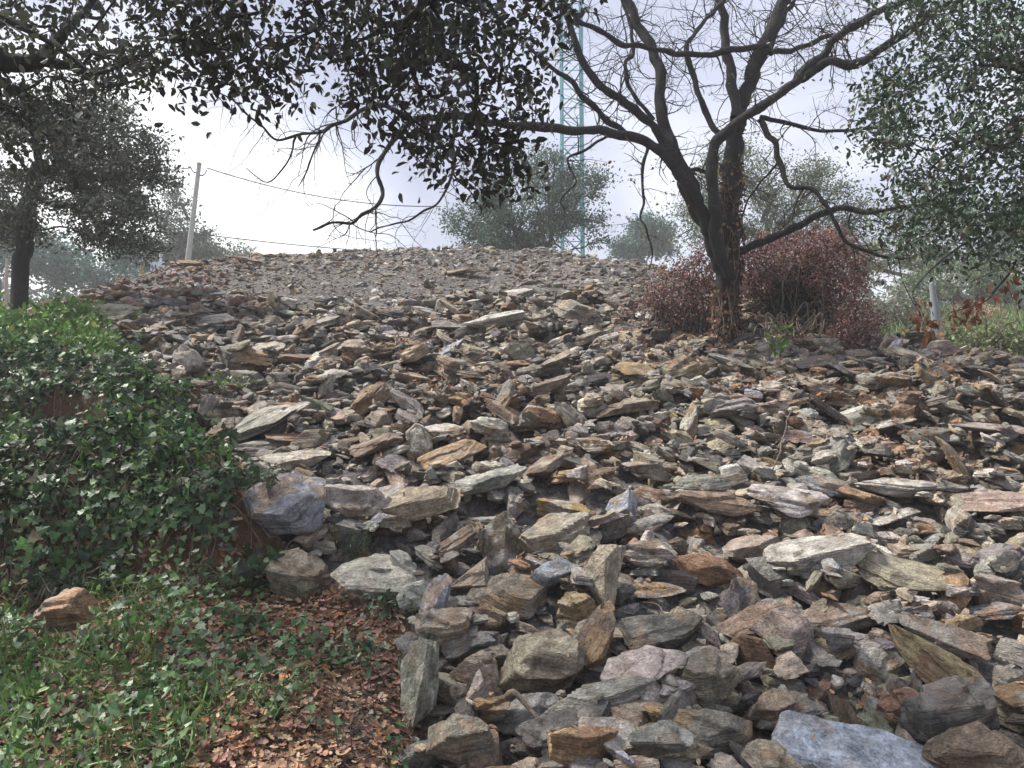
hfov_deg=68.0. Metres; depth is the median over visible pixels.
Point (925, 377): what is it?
wedge stone
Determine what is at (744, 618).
slate slab
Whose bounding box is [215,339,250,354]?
wedge stone
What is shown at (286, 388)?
slate slab
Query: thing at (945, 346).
stone block
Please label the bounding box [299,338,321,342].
slate slab
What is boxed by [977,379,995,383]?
wedge stone
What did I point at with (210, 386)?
slate slab
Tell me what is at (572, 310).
stone block
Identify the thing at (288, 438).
slate slab
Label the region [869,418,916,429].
slate slab
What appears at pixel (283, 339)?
wedge stone
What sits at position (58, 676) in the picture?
creeping weeds
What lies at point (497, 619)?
stone block
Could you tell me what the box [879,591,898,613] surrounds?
dry stalk
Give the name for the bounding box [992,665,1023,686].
boulder
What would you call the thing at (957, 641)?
wedge stone
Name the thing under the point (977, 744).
boulder
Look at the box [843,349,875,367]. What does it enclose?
stone block
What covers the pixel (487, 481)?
slate slab
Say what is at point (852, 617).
slate slab
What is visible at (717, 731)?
boulder
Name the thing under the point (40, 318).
green weeds
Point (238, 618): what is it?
seedling
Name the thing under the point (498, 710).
stone block
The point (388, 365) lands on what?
slate slab
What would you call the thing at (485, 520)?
slate slab
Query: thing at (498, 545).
slate slab
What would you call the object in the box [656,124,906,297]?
hillside tree
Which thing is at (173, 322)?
slate slab
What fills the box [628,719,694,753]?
stone block
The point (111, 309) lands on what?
stone block
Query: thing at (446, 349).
slate slab
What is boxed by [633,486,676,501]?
slate slab
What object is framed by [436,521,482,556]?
slate slab
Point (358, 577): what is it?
slate slab
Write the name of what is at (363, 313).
stone block
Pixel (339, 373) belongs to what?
slate slab
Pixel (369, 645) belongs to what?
seedling
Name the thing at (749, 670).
slate slab
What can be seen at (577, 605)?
stone block
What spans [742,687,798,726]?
stone block
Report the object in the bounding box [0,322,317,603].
ivy
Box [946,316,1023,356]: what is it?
field shrub
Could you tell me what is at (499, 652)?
stone block
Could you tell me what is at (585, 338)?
slate slab
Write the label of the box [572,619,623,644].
slate slab
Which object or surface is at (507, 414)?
slate slab
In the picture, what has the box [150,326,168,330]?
slate slab
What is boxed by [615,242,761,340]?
dead bramble
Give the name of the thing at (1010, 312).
field grass
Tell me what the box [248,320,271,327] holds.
wedge stone
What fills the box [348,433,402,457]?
slate slab
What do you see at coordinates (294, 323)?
slate slab
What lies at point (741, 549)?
boulder
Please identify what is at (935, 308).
marker post
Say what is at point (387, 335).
slate slab
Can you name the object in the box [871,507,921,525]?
wedge stone
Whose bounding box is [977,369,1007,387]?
slate slab
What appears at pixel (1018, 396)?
slate slab
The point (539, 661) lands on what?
boulder
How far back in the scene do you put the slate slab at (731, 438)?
7.40 m
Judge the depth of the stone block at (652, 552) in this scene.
5.46 m
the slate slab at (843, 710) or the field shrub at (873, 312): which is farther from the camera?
the field shrub at (873, 312)
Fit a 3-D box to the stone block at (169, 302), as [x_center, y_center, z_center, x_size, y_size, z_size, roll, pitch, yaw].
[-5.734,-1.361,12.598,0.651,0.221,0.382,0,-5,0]
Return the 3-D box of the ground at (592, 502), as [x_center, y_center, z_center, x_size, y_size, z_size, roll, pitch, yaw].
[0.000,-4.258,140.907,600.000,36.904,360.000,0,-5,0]
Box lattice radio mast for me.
[559,0,584,254]
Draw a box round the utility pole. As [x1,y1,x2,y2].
[185,162,206,259]
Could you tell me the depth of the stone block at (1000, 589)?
5.20 m
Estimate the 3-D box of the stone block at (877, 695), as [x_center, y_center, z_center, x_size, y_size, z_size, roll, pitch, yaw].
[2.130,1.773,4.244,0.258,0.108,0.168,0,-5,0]
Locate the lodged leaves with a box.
[163,292,1023,765]
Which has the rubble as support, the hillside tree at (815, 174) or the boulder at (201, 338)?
the boulder at (201, 338)
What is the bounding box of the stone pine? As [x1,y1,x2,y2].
[602,207,685,264]
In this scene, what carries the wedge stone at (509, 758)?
on the ground at (592, 502)
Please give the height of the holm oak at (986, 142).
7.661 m
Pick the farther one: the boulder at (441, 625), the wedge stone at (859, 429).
the wedge stone at (859, 429)
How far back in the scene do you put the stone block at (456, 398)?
8.04 m
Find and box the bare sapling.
[233,232,260,255]
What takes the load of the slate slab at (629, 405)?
on the rubble
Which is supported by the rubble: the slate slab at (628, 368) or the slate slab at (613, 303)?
the slate slab at (628, 368)
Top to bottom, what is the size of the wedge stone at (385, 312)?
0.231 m
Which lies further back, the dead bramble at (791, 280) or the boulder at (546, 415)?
the dead bramble at (791, 280)
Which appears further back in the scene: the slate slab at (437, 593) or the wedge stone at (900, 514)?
the wedge stone at (900, 514)
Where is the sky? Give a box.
[0,0,1023,306]
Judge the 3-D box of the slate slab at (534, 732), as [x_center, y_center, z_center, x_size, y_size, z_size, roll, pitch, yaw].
[0.273,1.709,3.839,0.513,0.190,0.198,0,-5,0]
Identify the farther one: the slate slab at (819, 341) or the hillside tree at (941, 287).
the hillside tree at (941, 287)
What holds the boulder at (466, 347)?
on the ground at (592, 502)
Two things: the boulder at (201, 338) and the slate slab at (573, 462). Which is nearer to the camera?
the slate slab at (573, 462)
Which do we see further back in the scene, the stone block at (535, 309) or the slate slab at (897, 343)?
the stone block at (535, 309)
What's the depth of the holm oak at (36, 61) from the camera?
5.52 m
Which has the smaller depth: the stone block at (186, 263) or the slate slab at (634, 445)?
the slate slab at (634, 445)
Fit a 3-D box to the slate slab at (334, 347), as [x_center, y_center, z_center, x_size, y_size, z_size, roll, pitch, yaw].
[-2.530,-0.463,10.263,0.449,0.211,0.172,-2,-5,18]
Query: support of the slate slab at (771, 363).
on the rubble
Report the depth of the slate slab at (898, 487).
6.52 m
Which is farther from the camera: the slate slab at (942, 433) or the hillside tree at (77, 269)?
the hillside tree at (77, 269)
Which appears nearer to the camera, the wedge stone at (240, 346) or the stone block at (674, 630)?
the stone block at (674, 630)
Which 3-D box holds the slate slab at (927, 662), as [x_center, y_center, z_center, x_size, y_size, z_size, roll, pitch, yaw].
[2.513,1.647,4.436,0.666,0.511,0.336,1,-5,-13]
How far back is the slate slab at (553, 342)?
10.78 m
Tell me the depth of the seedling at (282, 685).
4.08 m
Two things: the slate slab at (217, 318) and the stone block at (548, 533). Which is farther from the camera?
the slate slab at (217, 318)
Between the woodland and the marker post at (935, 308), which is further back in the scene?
the woodland
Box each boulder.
[166,334,191,343]
[188,334,208,343]
[208,453,243,470]
[242,473,325,534]
[348,381,391,415]
[400,343,428,362]
[411,607,472,648]
[436,355,466,372]
[462,343,489,355]
[469,417,508,436]
[497,628,583,692]
[525,407,560,422]
[547,726,618,766]
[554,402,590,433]
[657,355,709,379]
[672,708,752,764]
[722,535,779,562]
[754,314,776,324]
[854,373,885,389]
[875,688,918,717]
[897,675,999,744]
[922,720,1023,767]
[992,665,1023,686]
[1004,532,1023,548]
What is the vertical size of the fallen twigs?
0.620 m
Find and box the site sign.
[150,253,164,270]
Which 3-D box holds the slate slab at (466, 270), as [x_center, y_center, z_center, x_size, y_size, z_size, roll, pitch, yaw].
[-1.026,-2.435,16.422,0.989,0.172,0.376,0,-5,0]
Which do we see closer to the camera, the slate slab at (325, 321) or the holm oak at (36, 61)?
the holm oak at (36, 61)
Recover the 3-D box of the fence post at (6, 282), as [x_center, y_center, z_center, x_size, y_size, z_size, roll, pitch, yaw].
[-16.226,-2.937,24.352,0.143,2.225,0.113,-2,-5,17]
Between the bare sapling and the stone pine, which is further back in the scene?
the stone pine
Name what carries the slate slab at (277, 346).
on the rubble
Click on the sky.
(220, 204)
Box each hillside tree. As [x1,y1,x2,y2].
[0,236,66,299]
[10,219,148,299]
[97,221,248,276]
[431,139,622,256]
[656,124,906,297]
[841,228,956,305]
[878,149,1023,295]
[883,246,1023,310]
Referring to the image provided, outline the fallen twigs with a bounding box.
[302,666,416,767]
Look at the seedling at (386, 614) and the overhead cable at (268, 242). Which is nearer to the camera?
the seedling at (386, 614)
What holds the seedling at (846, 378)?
on the ground at (592, 502)
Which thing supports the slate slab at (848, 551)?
on the rubble
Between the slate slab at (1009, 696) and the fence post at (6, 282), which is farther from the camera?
the fence post at (6, 282)
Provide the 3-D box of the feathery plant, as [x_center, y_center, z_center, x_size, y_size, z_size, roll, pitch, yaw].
[-1.179,1.199,5.738,0.361,0.370,0.457,-2,-5,22]
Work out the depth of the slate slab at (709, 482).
6.43 m
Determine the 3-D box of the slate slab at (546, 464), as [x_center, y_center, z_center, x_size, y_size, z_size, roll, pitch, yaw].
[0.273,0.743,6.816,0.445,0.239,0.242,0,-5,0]
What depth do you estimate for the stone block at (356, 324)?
11.50 m
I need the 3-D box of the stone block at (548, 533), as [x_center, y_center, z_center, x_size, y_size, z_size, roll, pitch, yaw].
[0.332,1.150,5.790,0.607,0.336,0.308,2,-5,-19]
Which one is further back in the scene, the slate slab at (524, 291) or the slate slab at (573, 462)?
the slate slab at (524, 291)
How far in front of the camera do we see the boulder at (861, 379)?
9.10 m
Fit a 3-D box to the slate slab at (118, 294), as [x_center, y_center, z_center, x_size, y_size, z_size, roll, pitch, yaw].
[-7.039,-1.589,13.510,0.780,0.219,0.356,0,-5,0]
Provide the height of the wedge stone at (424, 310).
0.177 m
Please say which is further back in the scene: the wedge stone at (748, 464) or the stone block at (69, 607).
the wedge stone at (748, 464)
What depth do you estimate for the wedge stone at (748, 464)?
6.95 m
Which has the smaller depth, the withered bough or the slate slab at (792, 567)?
the slate slab at (792, 567)
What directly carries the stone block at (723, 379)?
on the rubble
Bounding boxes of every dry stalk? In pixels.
[641,601,662,613]
[735,627,775,650]
[771,408,792,470]
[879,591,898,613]
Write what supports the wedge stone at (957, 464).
on the ground at (592, 502)
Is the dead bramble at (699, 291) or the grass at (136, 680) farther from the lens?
the dead bramble at (699, 291)
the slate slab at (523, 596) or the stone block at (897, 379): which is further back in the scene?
the stone block at (897, 379)
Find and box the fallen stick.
[504,689,538,717]
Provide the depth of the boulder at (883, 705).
3.98 m
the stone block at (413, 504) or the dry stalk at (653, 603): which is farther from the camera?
the stone block at (413, 504)
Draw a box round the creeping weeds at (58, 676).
[0,457,246,764]
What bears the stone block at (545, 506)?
on the ground at (592, 502)
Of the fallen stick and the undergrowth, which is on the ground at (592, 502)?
the undergrowth
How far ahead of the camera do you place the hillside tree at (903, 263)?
39.73 m
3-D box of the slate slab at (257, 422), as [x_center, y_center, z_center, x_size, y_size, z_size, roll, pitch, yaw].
[-2.605,0.443,7.785,1.026,0.555,0.465,0,-5,0]
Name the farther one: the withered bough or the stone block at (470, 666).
the withered bough
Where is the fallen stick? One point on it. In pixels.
(509, 694)
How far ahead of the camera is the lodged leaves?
8.29 m
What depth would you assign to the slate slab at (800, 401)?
8.10 m
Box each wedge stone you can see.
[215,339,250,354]
[230,346,273,365]
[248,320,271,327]
[276,335,298,342]
[278,310,293,315]
[297,395,333,412]
[346,363,382,372]
[375,308,411,319]
[410,306,435,313]
[451,557,488,589]
[500,736,539,765]
[530,557,580,586]
[605,489,637,521]
[656,353,669,362]
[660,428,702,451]
[721,575,758,618]
[723,332,756,349]
[737,455,758,473]
[779,429,812,442]
[793,355,836,368]
[826,363,855,377]
[828,424,867,432]
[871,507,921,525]
[897,609,990,661]
[915,363,934,387]
[935,436,969,475]
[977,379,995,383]
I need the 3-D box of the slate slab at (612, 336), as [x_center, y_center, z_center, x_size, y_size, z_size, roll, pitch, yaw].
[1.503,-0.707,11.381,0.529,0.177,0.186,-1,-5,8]
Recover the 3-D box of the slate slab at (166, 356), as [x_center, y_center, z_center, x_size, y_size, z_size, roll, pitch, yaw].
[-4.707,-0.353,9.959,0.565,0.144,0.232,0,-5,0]
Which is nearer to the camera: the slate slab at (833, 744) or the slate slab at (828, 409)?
the slate slab at (833, 744)
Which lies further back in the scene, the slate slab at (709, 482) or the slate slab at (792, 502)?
the slate slab at (709, 482)
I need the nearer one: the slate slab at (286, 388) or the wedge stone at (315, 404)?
the wedge stone at (315, 404)
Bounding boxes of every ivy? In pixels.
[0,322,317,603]
[0,459,409,767]
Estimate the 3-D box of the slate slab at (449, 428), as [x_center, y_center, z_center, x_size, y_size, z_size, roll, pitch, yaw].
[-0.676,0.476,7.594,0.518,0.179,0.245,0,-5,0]
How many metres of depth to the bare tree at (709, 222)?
10.48 m
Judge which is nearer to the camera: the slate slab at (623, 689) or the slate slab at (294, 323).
the slate slab at (623, 689)
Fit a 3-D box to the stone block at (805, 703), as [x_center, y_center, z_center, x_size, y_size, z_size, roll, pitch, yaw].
[1.524,1.813,4.202,0.449,0.242,0.212,1,-5,-10]
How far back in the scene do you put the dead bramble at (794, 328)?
10.65 m
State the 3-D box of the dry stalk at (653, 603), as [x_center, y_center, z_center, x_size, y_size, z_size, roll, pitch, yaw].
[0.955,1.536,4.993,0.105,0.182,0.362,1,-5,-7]
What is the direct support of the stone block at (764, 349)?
on the ground at (592, 502)
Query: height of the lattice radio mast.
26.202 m
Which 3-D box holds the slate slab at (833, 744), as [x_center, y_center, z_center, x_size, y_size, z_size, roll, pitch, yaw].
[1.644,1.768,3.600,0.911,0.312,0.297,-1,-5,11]
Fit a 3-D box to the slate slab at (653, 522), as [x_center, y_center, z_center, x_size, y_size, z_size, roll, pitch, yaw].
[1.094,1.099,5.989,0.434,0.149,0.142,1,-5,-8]
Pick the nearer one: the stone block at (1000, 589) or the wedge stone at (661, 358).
the stone block at (1000, 589)
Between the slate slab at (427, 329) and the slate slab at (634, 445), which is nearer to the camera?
the slate slab at (634, 445)
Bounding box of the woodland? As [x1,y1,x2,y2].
[0,258,1023,305]
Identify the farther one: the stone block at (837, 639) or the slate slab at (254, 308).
the slate slab at (254, 308)
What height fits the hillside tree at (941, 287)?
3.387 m
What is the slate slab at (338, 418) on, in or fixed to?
on the rubble
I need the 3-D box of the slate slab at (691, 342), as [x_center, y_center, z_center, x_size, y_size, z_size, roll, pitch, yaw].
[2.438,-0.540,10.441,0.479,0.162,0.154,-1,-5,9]
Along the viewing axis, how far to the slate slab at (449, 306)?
11.95 m
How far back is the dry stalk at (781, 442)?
7.15 m
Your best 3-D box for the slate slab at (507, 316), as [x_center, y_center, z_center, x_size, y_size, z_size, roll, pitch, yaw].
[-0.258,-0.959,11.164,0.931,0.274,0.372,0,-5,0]
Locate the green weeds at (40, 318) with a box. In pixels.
[0,288,260,494]
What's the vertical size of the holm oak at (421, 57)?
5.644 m
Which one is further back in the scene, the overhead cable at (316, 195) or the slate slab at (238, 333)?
the overhead cable at (316, 195)
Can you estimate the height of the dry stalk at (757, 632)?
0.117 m
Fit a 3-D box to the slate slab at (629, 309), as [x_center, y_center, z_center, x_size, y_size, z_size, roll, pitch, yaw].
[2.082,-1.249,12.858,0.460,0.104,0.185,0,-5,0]
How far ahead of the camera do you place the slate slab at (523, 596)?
5.14 m
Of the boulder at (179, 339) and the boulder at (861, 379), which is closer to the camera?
the boulder at (861, 379)
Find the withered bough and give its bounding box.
[897,236,1023,346]
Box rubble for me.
[66,243,1023,767]
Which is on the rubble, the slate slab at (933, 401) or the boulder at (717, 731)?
the slate slab at (933, 401)
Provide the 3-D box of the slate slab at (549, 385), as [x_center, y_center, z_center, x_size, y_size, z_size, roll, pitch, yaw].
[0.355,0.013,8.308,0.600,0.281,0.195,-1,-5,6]
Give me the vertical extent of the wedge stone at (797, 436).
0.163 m
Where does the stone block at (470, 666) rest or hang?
on the rubble
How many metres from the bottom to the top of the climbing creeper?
3.382 m
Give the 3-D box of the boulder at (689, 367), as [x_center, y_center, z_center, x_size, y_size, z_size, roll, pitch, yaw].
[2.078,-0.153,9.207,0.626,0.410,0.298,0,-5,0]
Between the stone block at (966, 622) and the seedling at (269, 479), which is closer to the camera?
the stone block at (966, 622)
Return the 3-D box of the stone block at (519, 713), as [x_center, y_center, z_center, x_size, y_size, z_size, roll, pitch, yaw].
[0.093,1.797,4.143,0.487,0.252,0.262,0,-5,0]
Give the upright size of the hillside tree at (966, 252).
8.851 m
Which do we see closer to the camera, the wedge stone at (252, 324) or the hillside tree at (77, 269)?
the wedge stone at (252, 324)
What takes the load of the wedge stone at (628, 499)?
on the rubble
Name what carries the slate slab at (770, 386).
on the rubble
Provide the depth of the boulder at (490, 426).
7.36 m
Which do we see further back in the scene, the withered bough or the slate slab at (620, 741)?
the withered bough
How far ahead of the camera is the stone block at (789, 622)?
4.67 m
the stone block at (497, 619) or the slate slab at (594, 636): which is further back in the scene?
the stone block at (497, 619)
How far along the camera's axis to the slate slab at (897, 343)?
10.36 m
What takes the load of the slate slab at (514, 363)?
on the rubble
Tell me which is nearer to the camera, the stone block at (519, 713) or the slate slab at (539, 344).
the stone block at (519, 713)
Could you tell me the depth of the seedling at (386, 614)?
5.03 m
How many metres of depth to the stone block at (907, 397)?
8.03 m
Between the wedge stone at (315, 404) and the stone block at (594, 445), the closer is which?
the stone block at (594, 445)
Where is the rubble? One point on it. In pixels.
(666, 695)
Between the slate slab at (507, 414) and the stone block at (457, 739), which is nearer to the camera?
the stone block at (457, 739)
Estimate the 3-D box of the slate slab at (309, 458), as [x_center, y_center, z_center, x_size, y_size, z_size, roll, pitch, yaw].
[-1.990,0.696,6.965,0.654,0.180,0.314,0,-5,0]
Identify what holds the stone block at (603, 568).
on the rubble
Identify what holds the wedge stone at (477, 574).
on the rubble
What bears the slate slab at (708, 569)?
on the ground at (592, 502)
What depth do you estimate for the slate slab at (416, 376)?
9.46 m
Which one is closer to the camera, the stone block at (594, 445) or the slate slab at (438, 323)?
the stone block at (594, 445)
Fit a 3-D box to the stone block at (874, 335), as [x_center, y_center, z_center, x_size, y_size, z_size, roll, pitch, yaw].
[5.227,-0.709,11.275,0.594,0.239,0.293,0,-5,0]
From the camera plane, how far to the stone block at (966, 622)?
4.92 m
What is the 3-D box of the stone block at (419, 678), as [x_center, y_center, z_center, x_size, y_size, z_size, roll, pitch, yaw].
[-0.553,1.670,4.206,0.183,0.506,0.301,4,-7,-41]
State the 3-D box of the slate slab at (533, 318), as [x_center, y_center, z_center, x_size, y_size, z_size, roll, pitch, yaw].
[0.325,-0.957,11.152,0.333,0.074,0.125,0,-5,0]
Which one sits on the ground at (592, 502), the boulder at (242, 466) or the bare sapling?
the bare sapling
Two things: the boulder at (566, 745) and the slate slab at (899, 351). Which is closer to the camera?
the boulder at (566, 745)
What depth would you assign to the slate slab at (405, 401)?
7.95 m
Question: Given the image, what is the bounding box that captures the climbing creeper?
[705,154,747,356]
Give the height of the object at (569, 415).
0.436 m
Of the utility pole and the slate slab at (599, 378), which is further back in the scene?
the utility pole
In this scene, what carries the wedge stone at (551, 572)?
on the rubble
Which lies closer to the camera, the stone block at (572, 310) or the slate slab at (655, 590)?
the slate slab at (655, 590)
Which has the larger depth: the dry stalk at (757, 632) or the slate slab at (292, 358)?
the slate slab at (292, 358)
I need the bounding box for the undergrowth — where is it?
[0,285,104,306]
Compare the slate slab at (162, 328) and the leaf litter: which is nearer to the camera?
the leaf litter
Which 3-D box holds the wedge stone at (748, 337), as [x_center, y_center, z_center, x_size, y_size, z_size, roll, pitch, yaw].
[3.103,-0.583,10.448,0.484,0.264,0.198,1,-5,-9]
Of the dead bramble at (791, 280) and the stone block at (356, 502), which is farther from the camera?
the dead bramble at (791, 280)
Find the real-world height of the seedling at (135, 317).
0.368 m
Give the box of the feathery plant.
[324,522,387,559]
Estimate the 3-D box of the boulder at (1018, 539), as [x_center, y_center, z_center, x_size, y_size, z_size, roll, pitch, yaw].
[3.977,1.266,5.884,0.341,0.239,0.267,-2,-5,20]
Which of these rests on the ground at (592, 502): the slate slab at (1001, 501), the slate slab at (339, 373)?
the slate slab at (1001, 501)
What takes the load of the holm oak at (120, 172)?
on the ground at (592, 502)
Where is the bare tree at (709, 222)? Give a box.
[169,0,970,346]
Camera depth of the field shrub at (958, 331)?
14.78 m
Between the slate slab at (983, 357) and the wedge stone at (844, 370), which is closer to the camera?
the wedge stone at (844, 370)
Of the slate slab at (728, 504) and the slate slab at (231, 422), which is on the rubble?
the slate slab at (728, 504)
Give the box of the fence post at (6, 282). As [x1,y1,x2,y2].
[3,258,8,308]
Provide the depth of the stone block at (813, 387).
8.40 m
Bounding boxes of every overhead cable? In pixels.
[194,233,352,249]
[206,167,440,206]
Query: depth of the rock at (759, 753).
3.54 m
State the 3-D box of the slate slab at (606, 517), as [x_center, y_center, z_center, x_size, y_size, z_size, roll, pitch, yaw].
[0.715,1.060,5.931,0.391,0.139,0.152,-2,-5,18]
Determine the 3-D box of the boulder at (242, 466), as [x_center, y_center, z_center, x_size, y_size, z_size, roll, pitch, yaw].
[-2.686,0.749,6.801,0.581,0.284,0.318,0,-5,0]
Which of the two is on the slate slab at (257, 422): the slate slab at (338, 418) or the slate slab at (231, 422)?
the slate slab at (231, 422)
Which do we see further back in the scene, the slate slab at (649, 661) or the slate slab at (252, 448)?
the slate slab at (252, 448)
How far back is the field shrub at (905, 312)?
19.89 m
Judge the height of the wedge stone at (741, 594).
0.400 m
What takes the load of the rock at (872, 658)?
on the ground at (592, 502)
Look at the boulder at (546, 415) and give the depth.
7.47 m
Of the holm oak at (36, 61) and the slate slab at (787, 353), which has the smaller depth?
the holm oak at (36, 61)
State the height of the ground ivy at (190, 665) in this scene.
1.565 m
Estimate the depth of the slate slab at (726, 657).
4.47 m
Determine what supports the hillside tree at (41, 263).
on the ground at (592, 502)
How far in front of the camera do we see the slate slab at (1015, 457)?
7.08 m
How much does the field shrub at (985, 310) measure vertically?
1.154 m
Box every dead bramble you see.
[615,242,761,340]
[739,222,896,350]
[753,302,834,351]
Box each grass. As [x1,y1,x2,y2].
[0,454,307,767]
[832,296,1023,361]
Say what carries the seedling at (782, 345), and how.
on the rubble
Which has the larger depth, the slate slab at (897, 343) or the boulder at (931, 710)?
the slate slab at (897, 343)
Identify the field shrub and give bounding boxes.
[841,299,890,331]
[864,281,929,331]
[920,318,981,347]
[942,297,1006,322]
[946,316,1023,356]
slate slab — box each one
[92,291,138,299]
[134,354,171,359]
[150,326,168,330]
[151,319,183,325]
[169,380,216,393]
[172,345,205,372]
[193,313,233,323]
[208,417,242,437]
[212,401,310,448]
[231,256,269,262]
[232,324,244,341]
[232,439,288,455]
[240,305,265,312]
[252,341,285,351]
[259,450,330,469]
[261,382,310,394]
[265,433,298,444]
[274,353,311,362]
[284,316,304,332]
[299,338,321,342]
[303,368,348,384]
[317,316,338,326]
[318,342,340,354]
[328,407,369,424]
[330,553,428,599]
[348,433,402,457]
[368,328,407,339]
[375,454,424,480]
[379,360,401,369]
[390,369,429,382]
[390,389,424,414]
[405,423,432,457]
[408,326,435,337]
[416,439,486,471]
[419,573,452,612]
[424,423,465,439]
[431,320,461,326]
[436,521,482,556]
[438,299,459,313]
[439,338,463,356]
[439,464,528,496]
[447,268,486,274]
[456,370,487,378]
[463,310,525,327]
[465,573,550,619]
[471,516,515,523]
[476,511,521,572]
[484,398,520,422]
[496,379,515,406]
[503,361,529,365]
[505,288,535,295]
[515,699,611,747]
[520,453,565,478]
[521,373,571,396]
[524,317,543,320]
[534,342,552,349]
[540,350,572,367]
[544,675,656,713]
[547,333,570,346]
[563,458,602,468]
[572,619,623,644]
[574,330,602,345]
[575,372,611,385]
[576,600,615,668]
[578,716,634,754]
[588,511,627,527]
[596,397,660,417]
[599,330,629,341]
[600,645,687,680]
[605,300,626,311]
[613,362,657,374]
[622,461,675,472]
[624,307,646,311]
[625,441,652,453]
[626,513,673,533]
[626,722,713,762]
[629,581,686,597]
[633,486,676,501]
[671,473,748,490]
[672,553,743,585]
[674,490,761,516]
[677,339,706,347]
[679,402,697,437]
[701,645,736,664]
[708,353,753,369]
[711,430,747,448]
[715,600,788,639]
[737,661,766,681]
[739,298,762,309]
[739,316,755,322]
[747,484,829,517]
[756,380,789,391]
[763,334,784,341]
[763,533,877,577]
[764,361,796,372]
[770,349,793,356]
[772,710,942,767]
[783,397,808,405]
[787,550,833,570]
[794,476,862,496]
[800,602,879,631]
[809,394,848,422]
[810,337,841,346]
[827,691,858,723]
[854,477,940,497]
[856,551,978,596]
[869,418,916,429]
[884,347,927,359]
[887,338,903,354]
[888,623,999,703]
[897,427,950,442]
[905,329,931,335]
[922,396,955,406]
[944,491,1023,512]
[950,422,1023,435]
[965,602,1022,619]
[973,350,995,363]
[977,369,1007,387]
[992,681,1023,713]
[1003,450,1023,465]
[1010,392,1023,400]
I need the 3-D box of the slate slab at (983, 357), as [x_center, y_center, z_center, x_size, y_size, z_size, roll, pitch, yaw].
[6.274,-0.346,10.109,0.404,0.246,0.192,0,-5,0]
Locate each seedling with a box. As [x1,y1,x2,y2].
[90,308,140,320]
[196,370,257,396]
[206,639,334,711]
[220,598,267,626]
[258,457,288,498]
[339,629,434,678]
[355,588,414,622]
[765,321,794,366]
[775,371,848,380]
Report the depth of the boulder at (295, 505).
5.78 m
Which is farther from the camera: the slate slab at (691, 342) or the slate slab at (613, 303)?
the slate slab at (613, 303)
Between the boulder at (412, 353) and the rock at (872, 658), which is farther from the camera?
the boulder at (412, 353)
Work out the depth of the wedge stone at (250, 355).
9.64 m
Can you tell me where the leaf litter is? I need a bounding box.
[0,457,420,767]
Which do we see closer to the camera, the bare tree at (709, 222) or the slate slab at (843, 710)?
the slate slab at (843, 710)
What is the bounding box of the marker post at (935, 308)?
[929,282,940,337]
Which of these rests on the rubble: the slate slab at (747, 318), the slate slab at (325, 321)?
the slate slab at (747, 318)
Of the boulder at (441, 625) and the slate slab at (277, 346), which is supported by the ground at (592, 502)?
the boulder at (441, 625)
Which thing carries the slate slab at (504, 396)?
on the slate slab at (507, 414)
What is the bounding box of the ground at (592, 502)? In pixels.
[0,248,1023,767]
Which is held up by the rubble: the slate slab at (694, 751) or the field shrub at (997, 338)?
the slate slab at (694, 751)
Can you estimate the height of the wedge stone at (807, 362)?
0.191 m
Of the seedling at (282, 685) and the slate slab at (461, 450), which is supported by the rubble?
the slate slab at (461, 450)
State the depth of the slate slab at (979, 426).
7.57 m
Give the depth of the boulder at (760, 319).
11.53 m
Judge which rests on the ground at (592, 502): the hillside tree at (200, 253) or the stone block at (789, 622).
the hillside tree at (200, 253)
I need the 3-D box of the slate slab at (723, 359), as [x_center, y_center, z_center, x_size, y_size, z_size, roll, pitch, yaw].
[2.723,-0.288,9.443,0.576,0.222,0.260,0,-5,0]
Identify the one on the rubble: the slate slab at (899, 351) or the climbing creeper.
the slate slab at (899, 351)
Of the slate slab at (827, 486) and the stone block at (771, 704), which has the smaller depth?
the stone block at (771, 704)
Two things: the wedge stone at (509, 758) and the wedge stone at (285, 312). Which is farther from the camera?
the wedge stone at (285, 312)
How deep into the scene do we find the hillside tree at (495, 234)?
27.24 m
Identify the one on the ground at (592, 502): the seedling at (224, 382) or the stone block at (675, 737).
the seedling at (224, 382)
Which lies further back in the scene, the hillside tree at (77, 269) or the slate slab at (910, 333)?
the hillside tree at (77, 269)
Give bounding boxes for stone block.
[24,587,106,628]
[86,303,145,319]
[149,295,186,306]
[175,260,202,266]
[264,547,332,598]
[311,484,391,519]
[337,339,372,354]
[346,320,364,328]
[353,302,378,319]
[380,486,461,521]
[400,637,439,729]
[423,713,496,765]
[445,392,482,405]
[447,650,503,696]
[469,602,508,630]
[479,643,509,670]
[481,694,510,722]
[487,692,560,736]
[517,511,589,555]
[530,304,539,313]
[536,498,591,516]
[552,299,597,324]
[557,591,596,620]
[576,437,614,454]
[585,544,625,604]
[615,610,703,650]
[624,538,676,566]
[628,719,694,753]
[681,647,743,701]
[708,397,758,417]
[720,376,738,381]
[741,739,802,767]
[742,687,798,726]
[747,604,813,659]
[748,342,776,359]
[755,684,829,732]
[791,373,836,399]
[820,626,854,652]
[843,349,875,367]
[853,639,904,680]
[862,330,884,342]
[872,694,887,698]
[873,372,915,387]
[896,391,921,403]
[927,340,962,353]
[939,614,982,630]
[971,573,1023,612]
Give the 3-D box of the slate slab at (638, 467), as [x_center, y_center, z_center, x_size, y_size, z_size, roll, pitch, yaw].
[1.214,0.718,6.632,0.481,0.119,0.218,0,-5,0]
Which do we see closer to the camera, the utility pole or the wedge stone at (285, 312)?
the wedge stone at (285, 312)
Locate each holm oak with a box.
[0,0,201,211]
[0,69,192,313]
[122,0,608,214]
[834,0,1023,309]

